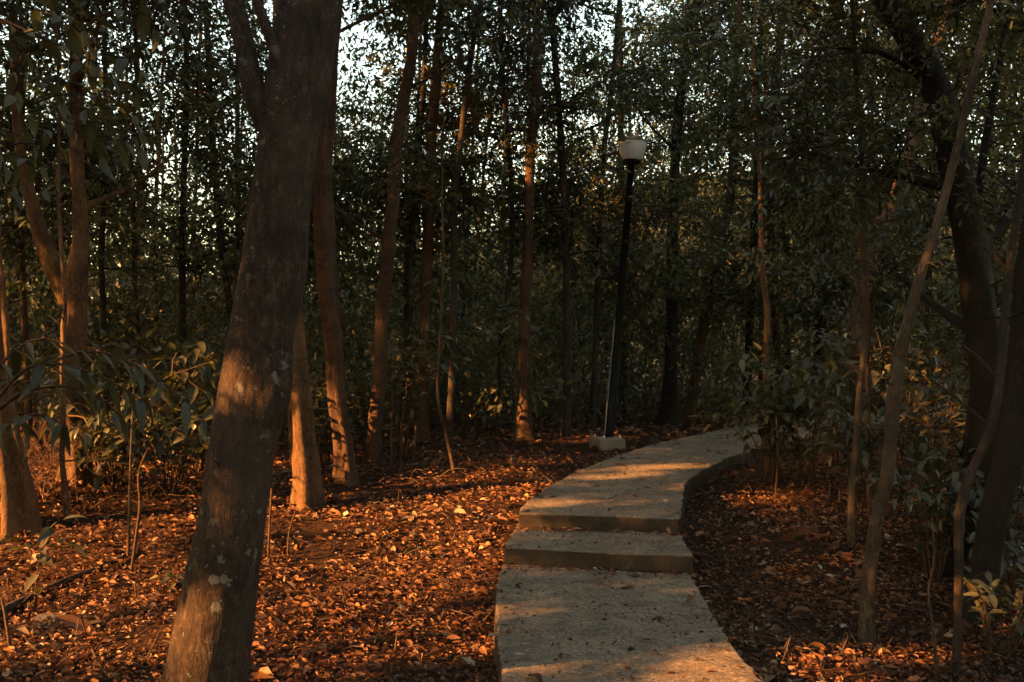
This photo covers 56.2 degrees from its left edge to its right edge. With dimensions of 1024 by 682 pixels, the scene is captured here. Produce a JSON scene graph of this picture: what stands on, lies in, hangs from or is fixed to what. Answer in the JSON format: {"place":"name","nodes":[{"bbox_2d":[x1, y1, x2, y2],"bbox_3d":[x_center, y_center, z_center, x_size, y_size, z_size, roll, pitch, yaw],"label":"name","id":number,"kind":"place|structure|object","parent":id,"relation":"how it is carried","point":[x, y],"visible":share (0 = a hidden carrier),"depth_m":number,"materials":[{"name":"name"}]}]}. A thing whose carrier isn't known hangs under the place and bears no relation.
{"place":"outdoors","nodes":[
{"label":"outdoors","id":0,"kind":"place"},
{"bbox_2d":[0,0,1019,296],"label":"sky","id":1,"kind":"structure","parent":0,"point":[356,28],"materials":[{"name":"white"}]},
{"bbox_2d":[0,368,1023,681],"bbox_3d":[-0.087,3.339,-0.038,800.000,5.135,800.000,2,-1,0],"label":"ground","id":2,"kind":"structure","parent":0,"point":[316,556],"depth_m":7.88,"materials":[{"name":"brown plant"}]},
{"bbox_2d":[2,671,9,677],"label":"fallen leaf","id":3,"kind":"object","parent":2,"relation":"on","point":[5,674],"visible":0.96,"depth_m":5.20,"materials":[{"name":"brown plant"}]},
{"bbox_2d":[1,593,11,653],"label":"stick","id":4,"kind":"object","parent":2,"relation":"on","point":[9,641],"visible":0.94,"depth_m":5.63,"materials":[{"name":"brown wood"}]},
{"bbox_2d":[0,19,42,538],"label":"tree","id":5,"kind":"object","parent":2,"relation":"on","point":[19,506],"visible":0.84,"depth_m":8.36,"materials":[{"name":"orange plant"}]},
{"bbox_2d":[0,439,57,516],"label":"bare bush","id":6,"kind":"object","parent":2,"relation":"on","point":[30,472],"visible":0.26,"depth_m":8.72,"materials":[{"name":"plant"}]},
{"bbox_2d":[0,515,86,612],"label":"seedling","id":7,"kind":"object","parent":2,"relation":"on","point":[46,533],"visible":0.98,"depth_m":6.61,"materials":[{"name":"green plant"}]},
{"bbox_2d":[20,412,108,501],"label":"bare bush","id":8,"kind":"object","parent":2,"relation":"on","point":[51,464],"visible":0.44,"depth_m":9.13,"materials":[{"name":"plant"}]},
{"bbox_2d":[0,546,130,616],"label":"fallen branch","id":9,"kind":"object","parent":2,"relation":"on","point":[12,606],"visible":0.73,"depth_m":7.04,"materials":[{"name":"brown wood"}]},
{"bbox_2d":[0,0,170,454],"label":"tree","id":10,"kind":"object","parent":2,"relation":"on","point":[16,230],"visible":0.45,"depth_m":12.09,"materials":[{"name":"green plant"}]},
{"bbox_2d":[0,0,181,224],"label":"tree","id":11,"kind":"object","parent":2,"relation":"on","point":[73,43],"visible":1,"depth_m":5.04,"materials":[{"name":"green plant"}]},
{"bbox_2d":[19,314,166,474],"bbox_3d":[-4.488,0.577,10.236,1.512,1.702,1.662,2,-1,-27],"label":"shrub","id":12,"kind":"object","parent":2,"relation":"on","point":[89,365],"visible":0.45,"depth_m":10.13,"materials":[{"name":"green plant"}]},
{"bbox_2d":[0,337,191,467],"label":"long leaf plant","id":13,"kind":"object","parent":2,"relation":"on","point":[138,408],"visible":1,"depth_m":4.91,"materials":[{"name":"green plant"}]},
{"bbox_2d":[38,383,169,493],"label":"shrub","id":14,"kind":"object","parent":2,"relation":"on","point":[109,443],"visible":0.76,"depth_m":9.33,"materials":[{"name":"green plant"}]},
{"bbox_2d":[0,6,245,435],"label":"tree","id":15,"kind":"object","parent":2,"relation":"on","point":[111,226],"visible":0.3,"depth_m":12.31,"materials":[{"name":"green plant"}]},
{"bbox_2d":[0,0,252,486],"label":"tree","id":16,"kind":"object","parent":2,"relation":"on","point":[76,273],"visible":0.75,"depth_m":9.67,"materials":[{"name":"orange plant"}]},
{"bbox_2d":[126,387,134,558],"bbox_3d":[-3.025,1.034,7.607,0.028,1.398,0.027,2,-1,0],"label":"stick","id":17,"kind":"object","parent":2,"relation":"on","point":[129,503],"visible":0.88,"depth_m":7.60,"materials":[{"name":"brown wood"}]},
{"bbox_2d":[0,0,273,446],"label":"tree","id":18,"kind":"object","parent":2,"relation":"on","point":[101,240],"visible":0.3,"depth_m":13.12,"materials":[{"name":"green plant"}]},
{"bbox_2d":[130,449,147,573],"bbox_3d":[-2.847,1.293,7.318,0.113,0.968,0.027,2,-1,0],"label":"stick","id":19,"kind":"object","parent":2,"relation":"on","point":[137,528],"visible":1,"depth_m":7.31,"materials":[{"name":"brown wood"}]},
{"bbox_2d":[94,391,214,495],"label":"shrub","id":20,"kind":"object","parent":2,"relation":"on","point":[180,439],"visible":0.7,"depth_m":9.52,"materials":[{"name":"green plant"}]},
{"bbox_2d":[90,324,219,461],"bbox_3d":[-4.292,0.617,11.601,1.730,1.681,1.696,2,-1,0],"label":"shrub","id":21,"kind":"object","parent":2,"relation":"on","point":[199,347],"visible":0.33,"depth_m":11.49,"materials":[{"name":"green plant"}]},
{"bbox_2d":[42,0,273,521],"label":"sapling","id":22,"kind":"object","parent":2,"relation":"on","point":[64,485],"visible":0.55,"depth_m":8.54,"materials":[{"name":"orange plant"}]},
{"bbox_2d":[0,0,326,511],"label":"tree","id":23,"kind":"object","parent":2,"relation":"on","point":[307,488],"visible":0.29,"depth_m":9.35,"materials":[{"name":"orange plant"}]},
{"bbox_2d":[150,565,183,602],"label":"seedling","id":24,"kind":"object","parent":2,"relation":"on","point":[166,577],"visible":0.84,"depth_m":6.67,"materials":[{"name":"green plant"}]},
{"bbox_2d":[123,341,224,471],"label":"shrub","id":25,"kind":"object","parent":2,"relation":"on","point":[182,359],"visible":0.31,"depth_m":10.87,"materials":[{"name":"green plant"}]},
{"bbox_2d":[129,342,222,482],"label":"arching seedling","id":26,"kind":"object","parent":2,"relation":"on","point":[182,376],"visible":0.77,"depth_m":9.83,"materials":[{"name":"green plant"}]},
{"bbox_2d":[0,0,374,420],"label":"tree","id":27,"kind":"object","parent":2,"relation":"on","point":[182,300],"visible":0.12,"depth_m":13.52,"materials":[{"name":"green plant"}]},
{"bbox_2d":[56,0,386,322],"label":"tree","id":28,"kind":"object","parent":2,"relation":"on","point":[224,270],"visible":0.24,"depth_m":13.24,"materials":[{"name":"green plant"}]},
{"bbox_2d":[161,0,341,681],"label":"tree","id":29,"kind":"object","parent":2,"relation":"on","point":[211,639],"visible":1,"depth_m":4.33,"materials":[{"name":"brown plant"}]},
{"bbox_2d":[267,487,272,563],"bbox_3d":[-1.915,1.438,7.583,0.030,0.642,0.022,2,-1,0],"label":"stick","id":30,"kind":"object","parent":2,"relation":"on","point":[269,528],"visible":0.94,"depth_m":7.58,"materials":[{"name":"brown wood"}]},
{"bbox_2d":[286,510,295,558],"bbox_3d":[-1.772,1.546,7.707,0.070,0.412,0.020,2,-1,0],"label":"stick","id":31,"kind":"object","parent":2,"relation":"on","point":[289,534],"visible":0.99,"depth_m":7.70,"materials":[{"name":"brown wood"}]},
{"bbox_2d":[309,351,372,469],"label":"shrub","id":32,"kind":"object","parent":2,"relation":"on","point":[325,444],"visible":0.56,"depth_m":11.61,"materials":[{"name":"green plant"}]},
{"bbox_2d":[353,626,359,633],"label":"fallen leaf","id":33,"kind":"object","parent":2,"relation":"on","point":[356,630],"visible":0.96,"depth_m":6.00,"materials":[{"name":"brown plant"}]},
{"bbox_2d":[232,0,531,438],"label":"tree","id":34,"kind":"object","parent":2,"relation":"on","point":[424,70],"visible":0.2,"depth_m":13.90,"materials":[{"name":"green plant"}]},
{"bbox_2d":[390,392,393,463],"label":"stick","id":35,"kind":"object","parent":2,"relation":"on","point":[391,410],"visible":0.92,"depth_m":11.74,"materials":[{"name":"brown wood"}]},
{"bbox_2d":[189,0,612,466],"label":"tree","id":36,"kind":"object","parent":2,"relation":"on","point":[374,441],"visible":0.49,"depth_m":12.04,"materials":[{"name":"red plant"}]},
{"bbox_2d":[399,398,405,463],"bbox_3d":[-1.355,1.097,11.836,0.065,0.837,0.037,2,-1,0],"label":"stick","id":37,"kind":"object","parent":2,"relation":"on","point":[400,441],"visible":0.98,"depth_m":11.82,"materials":[{"name":"brown wood"}]},
{"bbox_2d":[356,321,459,455],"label":"shrub","id":38,"kind":"object","parent":2,"relation":"on","point":[415,360],"visible":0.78,"depth_m":12.26,"materials":[{"name":"green plant"}]},
{"bbox_2d":[351,100,472,473],"bbox_3d":[-1.210,-0.582,11.105,1.468,4.318,1.552,2,-1,0],"label":"sapling","id":39,"kind":"object","parent":2,"relation":"on","point":[424,169],"visible":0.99,"depth_m":10.92,"materials":[{"name":"green plant"}]},
{"bbox_2d":[411,419,417,460],"bbox_3d":[-1.218,1.233,11.967,0.071,0.536,0.050,2,-1,0],"label":"stick","id":40,"kind":"object","parent":2,"relation":"on","point":[414,444],"visible":1,"depth_m":11.95,"materials":[{"name":"brown wood"}]},
{"bbox_2d":[312,0,532,444],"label":"tree","id":41,"kind":"object","parent":2,"relation":"on","point":[453,293],"visible":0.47,"depth_m":13.03,"materials":[{"name":"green plant"}]},
{"bbox_2d":[307,0,542,486],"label":"tree","id":42,"kind":"object","parent":2,"relation":"on","point":[345,470],"visible":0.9,"depth_m":10.48,"materials":[{"name":"red plant"}]},
{"bbox_2d":[430,662,438,668],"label":"fallen leaf","id":43,"kind":"object","parent":2,"relation":"on","point":[433,665],"visible":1,"depth_m":5.32,"materials":[{"name":"brown plant"}]},
{"bbox_2d":[446,635,459,638],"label":"fallen leaf","id":44,"kind":"object","parent":2,"relation":"on","point":[453,637],"visible":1,"depth_m":5.90,"materials":[{"name":"orange plant"}]},
{"bbox_2d":[5,264,916,453],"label":"undergrowth","id":45,"kind":"object","parent":2,"relation":"on","point":[118,308],"visible":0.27,"depth_m":15.38,"materials":[{"name":"green plant"}]},
{"bbox_2d":[345,0,599,440],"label":"tree","id":46,"kind":"object","parent":2,"relation":"on","point":[425,271],"visible":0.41,"depth_m":13.50,"materials":[{"name":"green plant"}]},
{"bbox_2d":[338,0,622,440],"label":"tree","id":47,"kind":"object","parent":2,"relation":"on","point":[524,423],"visible":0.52,"depth_m":13.72,"materials":[{"name":"green plant"}]},
{"bbox_2d":[336,0,647,436],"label":"tree","id":48,"kind":"object","parent":2,"relation":"on","point":[546,119],"visible":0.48,"depth_m":13.98,"materials":[{"name":"green plant"}]},
{"bbox_2d":[0,429,1000,681],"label":"brushwood","id":49,"kind":"object","parent":2,"relation":"on","point":[750,609],"visible":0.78,"depth_m":7.21,"materials":[{"name":"brown plant"}]},
{"bbox_2d":[0,0,1023,444],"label":"wood","id":50,"kind":"object","parent":2,"relation":"on","point":[478,346],"visible":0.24,"depth_m":16.15,"materials":[{"name":"green plant"}]},
{"bbox_2d":[514,347,516,450],"bbox_3d":[0.047,0.763,12.731,0.058,1.424,0.032,1,-1,12],"label":"stick","id":51,"kind":"object","parent":2,"relation":"on","point":[515,424],"visible":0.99,"depth_m":12.72,"materials":[{"name":"brown wood"}]},
{"bbox_2d":[412,0,748,436],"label":"tree","id":52,"kind":"object","parent":2,"relation":"on","point":[566,426],"visible":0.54,"depth_m":14.14,"materials":[{"name":"green plant"}]},
{"bbox_2d":[441,0,780,429],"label":"tree","id":53,"kind":"object","parent":2,"relation":"on","point":[591,422],"visible":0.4,"depth_m":15.28,"materials":[{"name":"green plant"}]},
{"bbox_2d":[589,134,647,450],"bbox_3d":[1.478,-0.649,13.268,0.704,4.446,0.481,2,-1,0],"label":"street lamp","id":54,"kind":"object","parent":2,"relation":"on","point":[632,151],"visible":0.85,"depth_m":13.21,"materials":[{"name":"black metal"}]},
{"bbox_2d":[560,0,771,426],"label":"tree","id":55,"kind":"object","parent":2,"relation":"on","point":[668,410],"visible":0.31,"depth_m":16.40,"materials":[{"name":"green plant"}]},
{"bbox_2d":[586,0,803,472],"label":"sapling","id":56,"kind":"object","parent":2,"relation":"on","point":[762,269],"visible":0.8,"depth_m":12.16,"materials":[{"name":"green plant"}]},
{"bbox_2d":[596,0,861,422],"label":"tree","id":57,"kind":"object","parent":2,"relation":"on","point":[699,349],"visible":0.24,"depth_m":16.73,"materials":[{"name":"green plant"}]},
{"bbox_2d":[689,359,837,480],"bbox_3d":[2.679,0.839,10.275,1.416,1.332,1.078,2,-1,-14],"label":"shrub","id":58,"kind":"object","parent":2,"relation":"on","point":[769,447],"visible":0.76,"depth_m":10.29,"materials":[{"name":"green plant"}]},
{"bbox_2d":[609,0,925,417],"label":"tree","id":59,"kind":"object","parent":2,"relation":"on","point":[748,340],"visible":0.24,"depth_m":17.15,"materials":[{"name":"green plant"}]},
{"bbox_2d":[636,0,922,417],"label":"tree","id":60,"kind":"object","parent":2,"relation":"on","point":[776,336],"visible":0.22,"depth_m":17.59,"materials":[{"name":"green plant"}]},
{"bbox_2d":[775,380,784,494],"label":"dead twig","id":61,"kind":"object","parent":2,"relation":"on","point":[777,444],"visible":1,"depth_m":9.78,"materials":[{"name":"brown wood"}]},
{"bbox_2d":[721,342,879,485],"bbox_3d":[2.985,0.777,10.180,1.396,1.517,1.484,2,-1,-33],"label":"shrub","id":62,"kind":"object","parent":2,"relation":"on","point":[754,387],"visible":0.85,"depth_m":10.13,"materials":[{"name":"green plant"}]},
{"bbox_2d":[719,7,899,517],"bbox_3d":[3.014,-1.419,9.657,1.607,6.318,2.249,2,-1,0],"label":"sapling","id":63,"kind":"object","parent":2,"relation":"on","point":[786,63],"visible":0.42,"depth_m":9.28,"materials":[{"name":"green plant"}]},
{"bbox_2d":[828,481,830,503],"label":"stick","id":64,"kind":"object","parent":2,"relation":"on","point":[829,494],"visible":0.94,"depth_m":9.53,"materials":[{"name":"brown wood"}]},
{"bbox_2d":[839,488,841,510],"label":"stick","id":65,"kind":"object","parent":2,"relation":"on","point":[840,506],"visible":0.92,"depth_m":9.28,"materials":[{"name":"brown wood"}]},
{"bbox_2d":[846,448,849,536],"bbox_3d":[2.932,1.316,8.366,0.037,0.779,0.024,2,-1,0],"label":"stick","id":66,"kind":"object","parent":2,"relation":"on","point":[848,471],"visible":0.59,"depth_m":8.36,"materials":[{"name":"brown wood"}]},
{"bbox_2d":[680,0,1023,581],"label":"tree","id":67,"kind":"object","parent":2,"relation":"on","point":[973,271],"visible":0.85,"depth_m":7.58,"materials":[{"name":"green plant"}]},
{"bbox_2d":[790,356,913,420],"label":"shrub","id":68,"kind":"object","parent":2,"relation":"on","point":[840,372],"visible":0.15,"depth_m":14.28,"materials":[{"name":"green plant"}]},
{"bbox_2d":[781,315,923,467],"bbox_3d":[4.003,0.597,11.672,1.600,1.949,2.105,2,-1,0],"label":"shrub","id":69,"kind":"object","parent":2,"relation":"on","point":[814,361],"visible":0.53,"depth_m":11.60,"materials":[{"name":"green plant"}]},
{"bbox_2d":[785,389,925,511],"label":"shrub","id":70,"kind":"object","parent":2,"relation":"on","point":[837,435],"visible":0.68,"depth_m":9.18,"materials":[{"name":"green plant"}]},
{"bbox_2d":[727,0,1023,544],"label":"sapling","id":71,"kind":"object","parent":2,"relation":"on","point":[852,493],"visible":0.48,"depth_m":8.11,"materials":[{"name":"beige plant"}]},
{"bbox_2d":[745,0,1012,415],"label":"tree","id":72,"kind":"object","parent":2,"relation":"on","point":[825,322],"visible":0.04,"depth_m":18.13,"materials":[{"name":"green plant"}]},
{"bbox_2d":[883,664,894,667],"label":"fallen leaf","id":73,"kind":"object","parent":2,"relation":"on","point":[889,666],"visible":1,"depth_m":5.36,"materials":[{"name":"brown plant"}]},
{"bbox_2d":[757,0,1023,469],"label":"tree","id":74,"kind":"object","parent":2,"relation":"on","point":[854,317],"visible":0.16,"depth_m":11.95,"materials":[{"name":"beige plant"}]},
{"bbox_2d":[766,0,1023,577],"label":"tree","id":75,"kind":"object","parent":2,"relation":"on","point":[985,146],"visible":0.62,"depth_m":7.54,"materials":[{"name":"green plant"}]},
{"bbox_2d":[831,303,969,507],"bbox_3d":[4.119,0.631,9.608,1.634,2.082,1.708,1,-1,36],"label":"shrub","id":76,"kind":"object","parent":2,"relation":"on","point":[908,380],"visible":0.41,"depth_m":9.43,"materials":[{"name":"green plant"}]},
{"bbox_2d":[793,0,1023,441],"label":"tree","id":77,"kind":"object","parent":2,"relation":"on","point":[1004,245],"visible":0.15,"depth_m":13.45,"materials":[{"name":"green plant"}]},
{"bbox_2d":[841,0,994,646],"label":"tree","id":78,"kind":"object","parent":2,"relation":"on","point":[866,614],"visible":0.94,"depth_m":5.74,"materials":[{"name":"beige plant"}]},
{"bbox_2d":[852,441,984,579],"bbox_3d":[3.213,1.299,7.424,1.211,1.112,0.894,1,-1,42],"label":"shrub","id":79,"kind":"object","parent":2,"relation":"on","point":[909,502],"visible":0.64,"depth_m":7.44,"materials":[{"name":"green plant"}]},
{"bbox_2d":[875,350,968,534],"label":"shrub","id":80,"kind":"object","parent":2,"relation":"on","point":[945,450],"visible":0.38,"depth_m":8.22,"materials":[{"name":"green plant"}]},
{"bbox_2d":[836,264,1007,484],"bbox_3d":[4.692,0.370,10.576,1.991,2.505,1.755,2,-1,0],"label":"shrub","id":81,"kind":"object","parent":2,"relation":"on","point":[933,323],"visible":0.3,"depth_m":10.68,"materials":[{"name":"green plant"}]},
{"bbox_2d":[927,515,938,681],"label":"stick","id":82,"kind":"object","parent":2,"relation":"on","point":[933,636],"visible":1,"depth_m":5.22,"materials":[{"name":"brown wood"}]},
{"bbox_2d":[867,0,1023,626],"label":"tree","id":83,"kind":"object","parent":2,"relation":"on","point":[1000,491],"visible":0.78,"depth_m":6.41,"materials":[{"name":"black plant"}]},
{"bbox_2d":[889,321,1023,527],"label":"shrub","id":84,"kind":"object","parent":2,"relation":"on","point":[954,361],"visible":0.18,"depth_m":8.63,"materials":[{"name":"green plant"}]},
{"bbox_2d":[912,457,1023,601],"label":"shrub","id":85,"kind":"object","parent":2,"relation":"on","point":[1011,547],"visible":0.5,"depth_m":6.94,"materials":[{"name":"green plant"}]},
{"bbox_2d":[913,0,1023,679],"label":"tree","id":86,"kind":"object","parent":2,"relation":"on","point":[991,423],"visible":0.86,"depth_m":5.57,"materials":[{"name":"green plant"}]},
{"bbox_2d":[963,563,1023,660],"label":"shrub","id":87,"kind":"object","parent":2,"relation":"on","point":[973,585],"visible":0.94,"depth_m":5.77,"materials":[{"name":"green plant"}]},
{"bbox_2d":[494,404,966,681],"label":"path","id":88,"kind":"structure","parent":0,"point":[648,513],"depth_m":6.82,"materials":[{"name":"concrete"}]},
{"bbox_2d":[487,632,500,636],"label":"fallen leaf","id":89,"kind":"object","parent":88,"relation":"on","point":[493,634],"visible":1,"depth_m":5.40,"materials":[{"name":"brown plant"}]},
{"bbox_2d":[514,652,528,655],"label":"fallen leaf","id":90,"kind":"object","parent":88,"relation":"on","point":[519,653],"visible":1,"depth_m":5.00,"materials":[{"name":"plant"}]},
{"bbox_2d":[528,673,542,681],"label":"fallen leaf","id":91,"kind":"object","parent":88,"relation":"on","point":[538,676],"visible":1,"depth_m":4.70,"materials":[{"name":"brown plant"}]},
{"bbox_2d":[496,434,788,681],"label":"leaf crumbs","id":92,"kind":"object","parent":88,"relation":"on","point":[630,648],"visible":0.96,"depth_m":6.68,"materials":[{"name":"brown plant"}]}
]}

